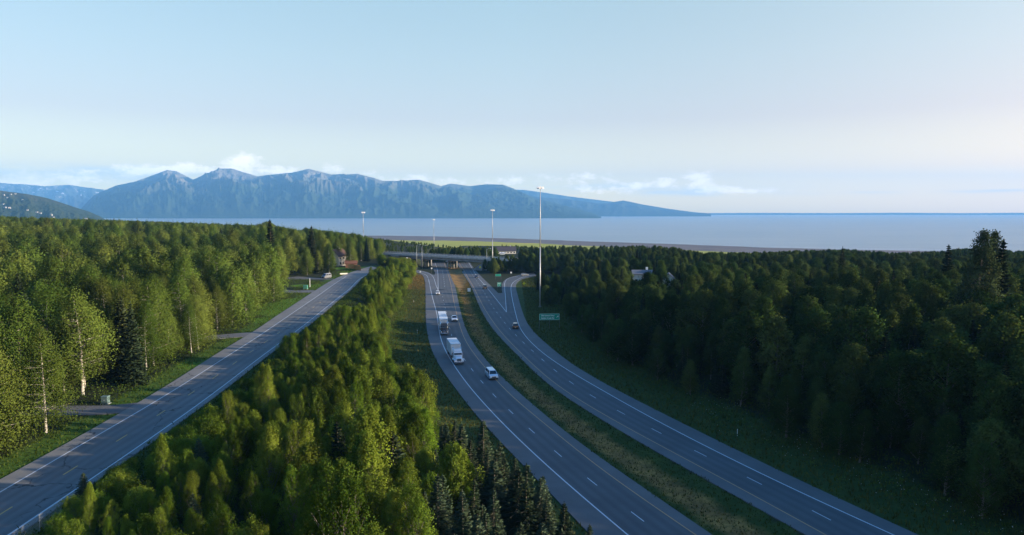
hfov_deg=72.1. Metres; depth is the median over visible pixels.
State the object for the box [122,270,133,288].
birch tree
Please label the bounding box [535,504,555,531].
spruce tree
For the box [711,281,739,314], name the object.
forest tree
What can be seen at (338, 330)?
cottonwood tree
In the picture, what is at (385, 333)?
alder bush
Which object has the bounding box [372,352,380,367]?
cottonwood tree
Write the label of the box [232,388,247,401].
alder bush
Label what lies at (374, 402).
cottonwood tree
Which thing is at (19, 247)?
birch tree
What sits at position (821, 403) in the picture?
forest tree
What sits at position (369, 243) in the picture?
birch tree
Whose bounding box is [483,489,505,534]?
spruce tree
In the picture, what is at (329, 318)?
alder bush
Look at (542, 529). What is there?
spruce tree
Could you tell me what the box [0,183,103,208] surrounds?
snowy mountains
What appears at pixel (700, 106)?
sky
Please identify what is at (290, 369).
cottonwood tree
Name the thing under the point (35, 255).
birch tree
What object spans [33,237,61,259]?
birch tree
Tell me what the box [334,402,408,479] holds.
cottonwood tree
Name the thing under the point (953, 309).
forest tree
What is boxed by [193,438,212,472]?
spruce tree
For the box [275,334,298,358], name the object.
cottonwood tree
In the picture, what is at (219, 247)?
birch tree
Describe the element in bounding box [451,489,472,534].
spruce tree
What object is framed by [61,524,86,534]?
alder bush
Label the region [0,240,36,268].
birch tree
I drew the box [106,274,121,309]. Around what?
birch tree
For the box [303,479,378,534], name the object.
cottonwood tree
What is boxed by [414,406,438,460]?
poplar tree
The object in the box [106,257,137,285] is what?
birch tree
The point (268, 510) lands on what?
cottonwood tree
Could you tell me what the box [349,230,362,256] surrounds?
birch tree
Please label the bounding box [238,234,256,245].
birch tree
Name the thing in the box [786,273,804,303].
forest tree
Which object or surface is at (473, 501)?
spruce tree
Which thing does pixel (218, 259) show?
birch tree
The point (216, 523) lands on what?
cottonwood tree
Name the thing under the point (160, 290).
birch tree
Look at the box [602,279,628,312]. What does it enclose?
forest tree
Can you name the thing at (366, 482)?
cottonwood tree
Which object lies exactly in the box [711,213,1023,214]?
shore lowland
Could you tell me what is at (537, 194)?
farthest mountains
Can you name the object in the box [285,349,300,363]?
alder bush
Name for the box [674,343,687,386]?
dark spruce tree
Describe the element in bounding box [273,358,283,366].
alder bush
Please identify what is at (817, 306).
forest tree
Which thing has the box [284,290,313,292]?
driveway
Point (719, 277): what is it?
forest tree
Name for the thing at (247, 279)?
birch tree
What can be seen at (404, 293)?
alder bush
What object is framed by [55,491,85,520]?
alder bush
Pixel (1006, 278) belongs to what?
spruce tree
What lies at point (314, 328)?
alder bush
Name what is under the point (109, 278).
birch tree
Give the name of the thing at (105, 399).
utility cabinet
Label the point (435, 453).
spruce tree
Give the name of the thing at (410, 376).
cottonwood tree
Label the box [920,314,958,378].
forest tree
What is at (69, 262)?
birch tree
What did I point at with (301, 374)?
cottonwood tree
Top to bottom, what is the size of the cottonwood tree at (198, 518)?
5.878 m
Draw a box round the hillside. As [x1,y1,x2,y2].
[0,191,104,219]
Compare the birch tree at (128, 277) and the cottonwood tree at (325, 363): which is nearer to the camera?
the cottonwood tree at (325, 363)
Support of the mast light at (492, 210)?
on the ground at (600, 446)
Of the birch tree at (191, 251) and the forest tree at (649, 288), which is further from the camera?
the birch tree at (191, 251)
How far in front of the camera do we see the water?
3853.49 m
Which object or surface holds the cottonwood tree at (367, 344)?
on the ground at (600, 446)
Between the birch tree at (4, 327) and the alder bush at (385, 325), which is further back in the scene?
the alder bush at (385, 325)
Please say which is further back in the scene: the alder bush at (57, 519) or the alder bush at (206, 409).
the alder bush at (206, 409)
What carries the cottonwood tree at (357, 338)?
on the ground at (600, 446)
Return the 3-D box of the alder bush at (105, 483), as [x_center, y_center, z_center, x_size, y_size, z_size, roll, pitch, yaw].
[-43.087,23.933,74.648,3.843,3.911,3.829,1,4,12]
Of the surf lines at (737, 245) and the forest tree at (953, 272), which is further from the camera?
the surf lines at (737, 245)
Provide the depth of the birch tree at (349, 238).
446.51 m
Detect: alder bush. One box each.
[41,510,76,534]
[51,514,94,534]
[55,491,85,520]
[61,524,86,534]
[77,488,115,523]
[93,475,120,505]
[96,465,119,479]
[105,461,140,503]
[107,461,140,478]
[113,477,156,516]
[115,479,158,526]
[123,457,141,471]
[141,450,171,478]
[143,451,181,486]
[146,433,179,457]
[167,430,194,467]
[169,420,182,438]
[174,424,193,440]
[177,420,199,450]
[183,432,215,464]
[186,413,201,424]
[189,415,220,427]
[190,407,229,432]
[190,416,227,454]
[194,403,222,414]
[217,389,250,413]
[221,396,247,417]
[222,404,245,428]
[231,376,253,393]
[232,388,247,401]
[232,392,251,409]
[236,401,250,420]
[247,385,255,394]
[272,359,285,380]
[272,359,287,367]
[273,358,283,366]
[275,359,289,376]
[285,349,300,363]
[310,325,316,332]
[325,315,336,326]
[326,312,336,320]
[335,305,342,320]
[376,306,385,314]
[380,321,391,331]
[380,331,389,341]
[382,303,391,315]
[386,310,393,317]
[388,303,397,315]
[392,298,401,308]
[395,281,406,288]
[401,289,406,296]
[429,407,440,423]
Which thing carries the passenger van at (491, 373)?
on the carriageway lanes at (616, 502)
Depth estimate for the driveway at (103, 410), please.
112.22 m
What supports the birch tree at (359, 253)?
on the ground at (600, 446)
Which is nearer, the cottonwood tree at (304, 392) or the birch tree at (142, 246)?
the cottonwood tree at (304, 392)
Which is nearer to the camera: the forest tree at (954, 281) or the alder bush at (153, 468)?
the alder bush at (153, 468)
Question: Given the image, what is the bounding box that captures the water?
[104,215,1023,251]
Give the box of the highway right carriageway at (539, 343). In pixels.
[457,262,917,534]
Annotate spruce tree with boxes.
[74,472,88,507]
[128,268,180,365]
[183,493,204,534]
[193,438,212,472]
[265,219,275,246]
[301,225,319,272]
[328,421,346,464]
[381,431,405,486]
[421,491,431,524]
[426,474,452,534]
[433,450,439,466]
[436,426,442,449]
[436,473,455,533]
[438,423,451,457]
[438,428,451,463]
[450,420,458,443]
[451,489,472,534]
[453,510,471,534]
[456,422,473,460]
[465,438,482,499]
[467,479,481,523]
[469,513,485,534]
[473,420,494,473]
[478,503,485,521]
[479,451,491,492]
[479,468,502,504]
[480,460,510,531]
[481,510,491,534]
[483,450,510,505]
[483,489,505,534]
[489,524,500,534]
[496,442,508,472]
[500,457,511,488]
[500,468,534,534]
[505,458,519,503]
[510,463,539,520]
[511,481,539,534]
[515,522,526,534]
[533,477,556,529]
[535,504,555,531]
[535,522,548,534]
[536,476,557,523]
[538,495,553,525]
[544,520,555,534]
[555,503,574,534]
[557,527,565,534]
[587,524,592,534]
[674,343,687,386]
[675,281,679,296]
[837,247,846,268]
[838,316,860,402]
[900,327,922,383]
[919,402,964,488]
[940,245,955,276]
[968,320,977,344]
[987,239,1012,304]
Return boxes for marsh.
[394,240,738,253]
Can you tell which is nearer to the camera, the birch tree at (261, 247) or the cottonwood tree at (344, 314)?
the cottonwood tree at (344, 314)
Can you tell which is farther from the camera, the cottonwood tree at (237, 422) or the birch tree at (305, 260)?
the birch tree at (305, 260)
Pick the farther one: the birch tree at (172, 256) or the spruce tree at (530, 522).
the birch tree at (172, 256)
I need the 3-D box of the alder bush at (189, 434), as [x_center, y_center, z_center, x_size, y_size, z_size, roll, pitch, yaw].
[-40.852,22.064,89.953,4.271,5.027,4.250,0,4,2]
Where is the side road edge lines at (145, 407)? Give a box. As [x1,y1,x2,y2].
[0,275,365,534]
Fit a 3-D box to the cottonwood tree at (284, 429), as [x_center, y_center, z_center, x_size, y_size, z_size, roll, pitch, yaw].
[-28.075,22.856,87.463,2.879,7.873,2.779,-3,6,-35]
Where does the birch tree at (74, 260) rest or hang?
on the ground at (600, 446)
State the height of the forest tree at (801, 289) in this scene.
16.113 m
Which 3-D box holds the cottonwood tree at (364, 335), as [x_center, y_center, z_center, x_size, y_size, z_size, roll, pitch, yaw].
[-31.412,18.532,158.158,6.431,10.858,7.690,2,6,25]
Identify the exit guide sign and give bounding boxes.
[539,314,559,328]
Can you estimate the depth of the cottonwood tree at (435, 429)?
109.98 m
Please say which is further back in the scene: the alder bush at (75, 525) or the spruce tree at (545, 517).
the spruce tree at (545, 517)
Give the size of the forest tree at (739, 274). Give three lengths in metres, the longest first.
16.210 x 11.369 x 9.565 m
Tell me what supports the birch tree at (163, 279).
on the ground at (600, 446)
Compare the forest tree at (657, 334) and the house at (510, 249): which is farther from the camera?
the house at (510, 249)
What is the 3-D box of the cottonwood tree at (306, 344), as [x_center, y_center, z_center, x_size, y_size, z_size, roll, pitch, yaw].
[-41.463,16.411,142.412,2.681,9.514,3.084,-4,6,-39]
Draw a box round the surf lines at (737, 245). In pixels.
[365,235,1017,251]
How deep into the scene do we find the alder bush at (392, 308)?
247.86 m
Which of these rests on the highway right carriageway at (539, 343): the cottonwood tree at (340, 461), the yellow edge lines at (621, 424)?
the yellow edge lines at (621, 424)
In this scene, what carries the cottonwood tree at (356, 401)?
on the ground at (600, 446)
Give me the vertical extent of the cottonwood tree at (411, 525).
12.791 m
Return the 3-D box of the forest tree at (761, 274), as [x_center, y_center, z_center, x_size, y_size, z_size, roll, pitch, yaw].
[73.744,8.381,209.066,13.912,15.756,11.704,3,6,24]
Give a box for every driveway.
[13,403,135,415]
[204,332,251,338]
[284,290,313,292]
[288,276,328,281]
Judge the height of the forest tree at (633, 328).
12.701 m
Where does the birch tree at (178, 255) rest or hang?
on the ground at (600, 446)
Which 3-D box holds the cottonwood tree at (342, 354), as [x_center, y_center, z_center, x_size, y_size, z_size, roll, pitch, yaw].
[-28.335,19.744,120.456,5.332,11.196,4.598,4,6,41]
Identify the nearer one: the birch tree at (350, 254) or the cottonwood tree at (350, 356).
the cottonwood tree at (350, 356)
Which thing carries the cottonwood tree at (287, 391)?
on the ground at (600, 446)
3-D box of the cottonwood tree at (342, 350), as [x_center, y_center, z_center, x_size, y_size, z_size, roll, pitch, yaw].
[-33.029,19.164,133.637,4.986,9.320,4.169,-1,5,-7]
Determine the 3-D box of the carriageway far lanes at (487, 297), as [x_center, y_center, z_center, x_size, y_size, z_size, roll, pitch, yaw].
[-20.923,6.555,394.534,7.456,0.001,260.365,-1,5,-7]
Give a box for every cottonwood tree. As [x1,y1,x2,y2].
[76,481,98,534]
[97,497,121,534]
[102,515,117,534]
[119,514,137,534]
[127,530,136,534]
[130,510,161,534]
[131,487,159,521]
[152,485,181,534]
[154,432,177,492]
[154,501,177,534]
[155,471,173,499]
[160,528,186,534]
[172,471,186,516]
[173,446,195,482]
[178,470,201,520]
[181,456,212,502]
[182,507,207,534]
[182,510,202,534]
[200,507,229,534]
[201,471,221,522]
[202,491,238,534]
[205,451,243,500]
[210,459,237,522]
[212,442,234,480]
[213,417,255,479]
[214,434,225,458]
[220,390,237,426]
[230,416,242,437]
[233,512,267,534]
[239,470,261,530]
[240,425,287,515]
[241,402,260,421]
[241,426,260,469]
[243,408,267,437]
[246,420,288,464]
[247,439,260,474]
[248,486,280,534]
[249,431,286,498]
[250,362,273,411]
[253,374,278,405]
[254,379,279,423]
[254,444,279,498]
[254,524,268,534]
[255,407,264,427]
[262,397,287,424]
[265,359,274,383]
[267,408,286,428]
[271,461,316,534]
[273,372,284,406]
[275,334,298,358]
[275,419,289,453]
[276,437,337,517]
[277,381,296,423]
[279,418,315,489]
[281,420,296,465]
[281,482,305,534]
[282,356,301,384]
[283,333,300,357]
[285,512,327,534]
[286,377,295,396]
[287,393,310,430]
[288,393,308,445]
[290,381,305,414]
[295,385,335,444]
[297,358,307,366]
[298,362,307,373]
[298,371,310,388]
[298,383,308,401]
[300,326,312,357]
[301,361,321,397]
[302,350,311,361]
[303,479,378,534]
[305,360,315,368]
[307,452,374,534]
[308,413,321,440]
[309,324,330,351]
[310,348,318,360]
[311,368,325,385]
[311,427,332,461]
[312,314,332,350]
[312,456,349,533]
[313,352,319,362]
[315,360,323,373]
[315,364,344,429]
[315,385,335,430]
[317,345,325,357]
[319,357,331,374]
[322,432,339,463]
[324,339,337,359]
[325,353,335,366]
[326,379,353,422]
[326,400,354,451]
[327,386,347,434]
[330,322,334,335]
[330,336,337,354]
[332,342,349,357]
[333,474,373,534]
[334,347,349,363]
[334,349,340,365]
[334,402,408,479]
[336,323,341,336]
[336,355,348,381]
[336,356,389,408]
[337,323,353,349]
[338,304,348,325]
[338,352,351,369]
[339,429,384,504]
[342,429,390,520]
[346,321,358,343]
[347,341,359,356]
[347,381,364,417]
[348,353,353,362]
[349,333,362,350]
[351,346,369,363]
[351,350,374,372]
[353,380,371,415]
[356,469,388,532]
[357,515,389,534]
[358,315,371,332]
[358,327,386,352]
[361,335,385,355]
[367,399,380,412]
[368,338,387,370]
[368,367,384,394]
[368,368,396,413]
[369,357,378,374]
[370,383,386,413]
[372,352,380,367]
[372,485,407,534]
[374,464,391,511]
[375,338,389,373]
[377,356,400,402]
[379,402,408,437]
[380,407,406,459]
[383,455,426,524]
[383,458,392,495]
[387,375,398,408]
[387,457,425,530]
[389,478,437,534]
[390,453,421,496]
[394,391,433,426]
[394,496,420,532]
[395,405,432,458]
[396,362,425,394]
[396,366,414,391]
[396,391,407,413]
[398,370,418,393]
[399,437,409,456]
[402,430,424,464]
[405,369,438,407]
[405,378,435,425]
[413,444,441,493]
[414,386,438,424]
[419,470,453,515]
[432,423,438,443]
[433,440,486,520]
[437,444,450,475]
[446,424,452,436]
[450,458,479,516]
[457,486,479,515]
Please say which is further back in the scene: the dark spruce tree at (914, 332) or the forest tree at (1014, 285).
the forest tree at (1014, 285)
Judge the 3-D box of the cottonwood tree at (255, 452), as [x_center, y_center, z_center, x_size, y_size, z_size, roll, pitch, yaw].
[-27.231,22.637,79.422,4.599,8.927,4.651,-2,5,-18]
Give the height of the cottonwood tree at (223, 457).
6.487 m
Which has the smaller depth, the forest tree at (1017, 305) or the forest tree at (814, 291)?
the forest tree at (1017, 305)
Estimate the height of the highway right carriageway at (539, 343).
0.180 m
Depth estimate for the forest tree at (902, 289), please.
159.02 m
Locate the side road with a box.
[0,266,375,534]
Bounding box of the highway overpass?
[383,251,511,270]
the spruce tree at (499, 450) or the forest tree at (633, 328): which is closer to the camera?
the spruce tree at (499, 450)
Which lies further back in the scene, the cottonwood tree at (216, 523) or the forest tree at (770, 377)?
the forest tree at (770, 377)
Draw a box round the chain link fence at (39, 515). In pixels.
[9,501,60,534]
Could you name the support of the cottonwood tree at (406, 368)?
on the ground at (600, 446)
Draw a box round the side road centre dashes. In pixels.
[0,284,343,514]
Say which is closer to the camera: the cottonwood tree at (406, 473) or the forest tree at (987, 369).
the cottonwood tree at (406, 473)
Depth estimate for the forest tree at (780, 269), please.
217.80 m
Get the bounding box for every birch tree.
[0,237,16,259]
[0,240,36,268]
[0,246,34,291]
[0,251,31,294]
[0,265,24,304]
[0,282,58,399]
[0,287,14,316]
[0,306,36,426]
[0,308,27,372]
[0,332,50,454]
[0,368,15,444]
[3,289,18,309]
[8,239,32,263]
[9,273,48,311]
[11,322,85,433]
[15,301,53,390]
[16,259,37,281]
[20,239,45,272]
[23,279,79,385]
[25,234,81,289]
[27,253,75,296]
[28,289,59,312]
[30,252,48,282]
[31,275,81,333]
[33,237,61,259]
[34,238,51,254]
[36,286,79,352]
[40,280,123,394]
[46,338,79,390]
[48,240,78,264]
[57,243,77,260]
[58,250,88,278]
[58,291,109,387]
[60,235,81,252]
[66,244,111,291]
[67,264,109,352]
[69,261,108,307]
[70,247,86,268]
[73,249,101,271]
[82,241,98,262]
[84,267,117,334]
[84,290,112,370]
[86,239,117,256]
[87,237,115,270]
[90,235,113,251]
[92,318,115,376]
[95,252,111,272]
[95,276,147,363]
[99,251,122,280]
[103,269,115,295]
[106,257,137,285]
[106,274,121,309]
[107,230,128,257]
[113,243,140,280]
[120,275,155,346]
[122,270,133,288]
[125,269,155,336]
[128,244,168,280]
[129,234,148,251]
[130,239,155,266]
[131,289,165,369]
[133,243,154,257]
[136,250,161,281]
[143,273,185,347]
[145,270,167,304]
[148,241,170,260]
[149,265,169,293]
[155,308,184,352]
[156,247,173,280]
[159,273,171,305]
[162,240,191,261]
[164,272,203,345]
[165,290,183,333]
[167,246,208,300]
[168,253,187,282]
[170,247,190,268]
[172,272,219,341]
[175,301,206,352]
[176,292,217,350]
[184,243,195,264]
[189,274,217,323]
[190,246,199,269]
[191,243,210,274]
[192,247,218,273]
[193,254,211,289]
[199,247,220,277]
[201,246,228,289]
[203,274,218,299]
[205,280,234,330]
[210,262,244,314]
[215,244,225,252]
[219,247,237,270]
[228,246,242,265]
[233,239,242,260]
[234,261,260,316]
[236,244,252,263]
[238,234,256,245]
[239,264,265,313]
[240,236,260,253]
[243,246,270,291]
[243,255,275,306]
[248,240,273,303]
[259,244,270,261]
[260,237,288,296]
[267,267,290,300]
[271,237,292,277]
[271,245,288,279]
[273,255,288,281]
[297,246,314,275]
[314,250,323,271]
[318,243,338,272]
[331,237,342,251]
[343,240,357,262]
[343,243,358,264]
[346,233,356,255]
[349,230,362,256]
[356,242,364,260]
[364,237,375,258]
[372,239,382,258]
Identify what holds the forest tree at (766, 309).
on the ground at (600, 446)
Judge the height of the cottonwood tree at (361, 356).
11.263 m
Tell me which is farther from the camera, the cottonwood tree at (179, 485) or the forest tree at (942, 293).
the forest tree at (942, 293)
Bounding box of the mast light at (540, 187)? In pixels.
[537,186,543,306]
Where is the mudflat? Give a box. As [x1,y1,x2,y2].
[367,236,939,253]
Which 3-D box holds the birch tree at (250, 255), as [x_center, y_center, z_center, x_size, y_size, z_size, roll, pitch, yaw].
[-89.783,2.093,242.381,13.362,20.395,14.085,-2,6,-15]
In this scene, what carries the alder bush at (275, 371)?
on the ground at (600, 446)
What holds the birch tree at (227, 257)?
on the ground at (600, 446)
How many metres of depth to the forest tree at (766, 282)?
180.03 m
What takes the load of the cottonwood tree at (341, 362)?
on the ground at (600, 446)
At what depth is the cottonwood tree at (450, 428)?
107.48 m
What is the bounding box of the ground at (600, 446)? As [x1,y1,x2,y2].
[0,238,1023,534]
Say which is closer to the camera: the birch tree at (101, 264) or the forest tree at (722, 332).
the forest tree at (722, 332)
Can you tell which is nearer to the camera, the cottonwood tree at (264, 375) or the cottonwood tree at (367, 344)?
the cottonwood tree at (264, 375)
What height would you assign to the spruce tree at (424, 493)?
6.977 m
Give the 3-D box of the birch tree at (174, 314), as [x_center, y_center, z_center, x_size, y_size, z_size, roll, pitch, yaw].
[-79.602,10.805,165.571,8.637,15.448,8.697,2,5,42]
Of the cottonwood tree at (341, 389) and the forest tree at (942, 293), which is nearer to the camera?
the cottonwood tree at (341, 389)
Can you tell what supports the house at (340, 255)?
on the ground at (600, 446)
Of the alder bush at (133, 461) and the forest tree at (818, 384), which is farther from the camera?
the forest tree at (818, 384)
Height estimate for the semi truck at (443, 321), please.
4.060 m
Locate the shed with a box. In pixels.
[345,260,357,267]
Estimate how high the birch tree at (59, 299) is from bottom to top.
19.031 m
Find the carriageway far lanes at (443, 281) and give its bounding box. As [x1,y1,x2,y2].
[435,262,450,289]
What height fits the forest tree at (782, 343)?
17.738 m
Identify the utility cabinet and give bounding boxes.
[100,395,110,404]
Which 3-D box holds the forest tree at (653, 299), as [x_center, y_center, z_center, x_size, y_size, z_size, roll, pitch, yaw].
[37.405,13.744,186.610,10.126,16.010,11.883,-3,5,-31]
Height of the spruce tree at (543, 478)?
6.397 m
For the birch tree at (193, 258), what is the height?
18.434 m
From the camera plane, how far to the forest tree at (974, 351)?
111.23 m
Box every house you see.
[328,248,346,265]
[496,245,515,253]
[631,267,652,280]
[662,272,674,285]
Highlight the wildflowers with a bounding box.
[695,402,1021,532]
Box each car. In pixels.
[451,315,457,320]
[512,322,518,327]
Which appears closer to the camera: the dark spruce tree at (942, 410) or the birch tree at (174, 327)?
the dark spruce tree at (942, 410)
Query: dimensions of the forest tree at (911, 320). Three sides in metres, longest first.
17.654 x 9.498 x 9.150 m
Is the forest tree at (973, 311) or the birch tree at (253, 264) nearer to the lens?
the forest tree at (973, 311)
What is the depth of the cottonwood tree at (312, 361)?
125.46 m
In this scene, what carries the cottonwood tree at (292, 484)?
on the ground at (600, 446)
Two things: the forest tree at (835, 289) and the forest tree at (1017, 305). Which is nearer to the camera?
the forest tree at (1017, 305)
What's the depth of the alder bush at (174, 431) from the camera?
95.79 m
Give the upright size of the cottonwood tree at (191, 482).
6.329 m
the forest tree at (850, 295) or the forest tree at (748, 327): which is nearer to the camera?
the forest tree at (748, 327)
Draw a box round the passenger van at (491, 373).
[485,367,497,378]
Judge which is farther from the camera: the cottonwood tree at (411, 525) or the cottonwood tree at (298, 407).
the cottonwood tree at (298, 407)
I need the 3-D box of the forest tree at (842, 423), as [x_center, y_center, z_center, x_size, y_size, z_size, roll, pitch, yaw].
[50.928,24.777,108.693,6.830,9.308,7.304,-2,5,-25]
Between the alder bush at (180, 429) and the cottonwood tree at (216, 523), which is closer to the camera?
the cottonwood tree at (216, 523)
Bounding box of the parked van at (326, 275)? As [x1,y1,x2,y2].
[321,273,331,277]
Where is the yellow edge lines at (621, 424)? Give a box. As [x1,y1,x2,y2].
[446,263,825,534]
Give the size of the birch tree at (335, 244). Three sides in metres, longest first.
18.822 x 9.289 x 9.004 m
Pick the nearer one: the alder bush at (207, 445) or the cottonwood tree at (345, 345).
the alder bush at (207, 445)
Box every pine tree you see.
[940,228,1004,317]
[969,229,1008,297]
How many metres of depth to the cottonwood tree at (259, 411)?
96.98 m
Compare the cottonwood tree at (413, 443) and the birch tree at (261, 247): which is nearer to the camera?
the cottonwood tree at (413, 443)
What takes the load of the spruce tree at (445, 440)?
on the ground at (600, 446)
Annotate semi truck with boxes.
[438,311,448,334]
[447,338,463,363]
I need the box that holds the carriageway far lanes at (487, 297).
[459,262,505,311]
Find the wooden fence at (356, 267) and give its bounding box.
[348,264,360,270]
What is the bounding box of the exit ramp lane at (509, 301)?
[505,273,533,311]
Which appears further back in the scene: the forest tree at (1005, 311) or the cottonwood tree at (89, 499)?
the forest tree at (1005, 311)
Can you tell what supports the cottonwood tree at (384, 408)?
on the ground at (600, 446)
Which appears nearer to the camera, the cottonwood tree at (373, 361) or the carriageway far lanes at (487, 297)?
the cottonwood tree at (373, 361)
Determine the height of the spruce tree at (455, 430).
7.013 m
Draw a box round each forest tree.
[593,302,608,336]
[596,318,633,359]
[599,282,627,319]
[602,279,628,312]
[610,316,649,364]
[615,291,635,318]
[618,284,647,324]
[624,282,664,317]
[628,278,637,306]
[638,270,656,287]
[641,292,666,325]
[641,326,677,366]
[643,348,670,378]
[645,323,671,371]
[646,287,684,351]
[650,284,663,317]
[660,281,668,296]
[667,275,680,292]
[669,287,700,339]
[670,335,703,374]
[671,322,706,367]
[680,360,699,394]
[682,273,698,304]
[694,272,704,290]
[696,282,712,295]
[709,275,729,294]
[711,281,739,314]
[712,307,776,392]
[714,277,729,293]
[715,317,750,366]
[729,321,778,369]
[729,343,763,406]
[731,268,753,285]
[737,286,761,318]
[744,310,804,393]
[751,292,791,356]
[752,272,766,291]
[753,348,781,383]
[754,272,771,284]
[755,366,780,408]
[757,277,793,321]
[759,271,798,302]
[760,276,794,333]
[763,371,808,437]
[774,264,785,279]
[781,332,817,384]
[783,333,815,402]
[784,289,826,340]
[785,330,842,392]
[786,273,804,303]
[788,280,827,337]
[788,283,809,321]
[790,307,834,346]
[800,376,831,424]
[804,346,845,408]
[805,391,834,447]
[810,303,821,340]
[812,300,869,369]
[815,400,859,454]
[821,303,841,337]
[822,283,848,308]
[822,292,842,310]
[823,336,883,422]
[824,269,838,285]
[826,298,904,388]
[830,269,847,292]
[830,372,872,435]
[832,264,861,297]
[839,284,861,311]
[845,406,887,462]
[846,278,876,303]
[847,273,873,304]
[853,285,879,323]
[869,267,890,285]
[869,345,935,427]
[876,288,923,340]
[877,284,916,320]
[880,277,905,305]
[881,278,951,320]
[881,309,905,348]
[892,299,929,378]
[896,329,985,429]
[896,415,934,463]
[900,277,912,287]
[905,278,918,292]
[911,381,968,442]
[917,410,970,498]
[920,267,949,285]
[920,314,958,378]
[932,273,955,303]
[933,325,979,398]
[934,411,1023,504]
[935,302,983,344]
[936,285,950,303]
[936,306,1023,386]
[938,360,1018,429]
[941,267,962,281]
[944,280,968,308]
[944,344,985,394]
[945,437,1021,521]
[948,277,964,298]
[948,299,992,336]
[951,368,1023,476]
[956,287,999,307]
[981,302,1010,331]
[982,350,1023,444]
[983,305,1012,327]
[1003,273,1023,295]
[1006,297,1023,315]
[1009,303,1023,322]
[1017,274,1023,293]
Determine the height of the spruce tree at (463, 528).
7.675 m
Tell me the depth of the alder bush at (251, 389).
112.97 m
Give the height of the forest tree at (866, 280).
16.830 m
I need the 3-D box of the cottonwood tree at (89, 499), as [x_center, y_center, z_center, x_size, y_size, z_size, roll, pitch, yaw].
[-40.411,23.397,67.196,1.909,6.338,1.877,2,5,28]
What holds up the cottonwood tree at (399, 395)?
on the ground at (600, 446)
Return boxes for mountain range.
[81,168,600,217]
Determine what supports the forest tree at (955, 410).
on the ground at (600, 446)
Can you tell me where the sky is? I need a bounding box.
[0,0,1023,212]
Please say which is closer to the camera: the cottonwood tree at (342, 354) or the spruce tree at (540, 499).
the spruce tree at (540, 499)
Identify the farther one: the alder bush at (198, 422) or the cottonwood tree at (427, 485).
the alder bush at (198, 422)
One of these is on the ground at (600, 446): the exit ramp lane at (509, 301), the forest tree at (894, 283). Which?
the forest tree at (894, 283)
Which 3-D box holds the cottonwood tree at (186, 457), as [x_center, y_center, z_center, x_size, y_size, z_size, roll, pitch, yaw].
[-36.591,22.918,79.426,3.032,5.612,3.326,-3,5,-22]
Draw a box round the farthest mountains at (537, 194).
[517,190,610,203]
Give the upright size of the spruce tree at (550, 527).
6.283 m
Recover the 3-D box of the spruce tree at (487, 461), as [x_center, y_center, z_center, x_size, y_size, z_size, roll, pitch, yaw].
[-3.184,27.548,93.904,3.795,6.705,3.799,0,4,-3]
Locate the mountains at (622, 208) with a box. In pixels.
[529,195,710,215]
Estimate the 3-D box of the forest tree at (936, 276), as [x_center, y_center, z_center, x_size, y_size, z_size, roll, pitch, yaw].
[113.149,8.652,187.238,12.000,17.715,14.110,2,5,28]
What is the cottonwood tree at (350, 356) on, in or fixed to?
on the ground at (600, 446)
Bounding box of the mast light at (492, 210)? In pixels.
[490,209,494,256]
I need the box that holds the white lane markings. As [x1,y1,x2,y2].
[418,262,893,534]
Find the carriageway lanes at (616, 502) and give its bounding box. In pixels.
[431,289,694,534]
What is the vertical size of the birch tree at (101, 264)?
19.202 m
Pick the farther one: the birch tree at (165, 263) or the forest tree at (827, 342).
the birch tree at (165, 263)
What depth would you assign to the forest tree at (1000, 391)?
93.44 m
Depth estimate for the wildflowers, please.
96.76 m
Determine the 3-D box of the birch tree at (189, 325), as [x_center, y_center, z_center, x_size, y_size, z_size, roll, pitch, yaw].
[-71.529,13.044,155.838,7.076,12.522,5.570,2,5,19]
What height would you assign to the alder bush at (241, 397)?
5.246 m

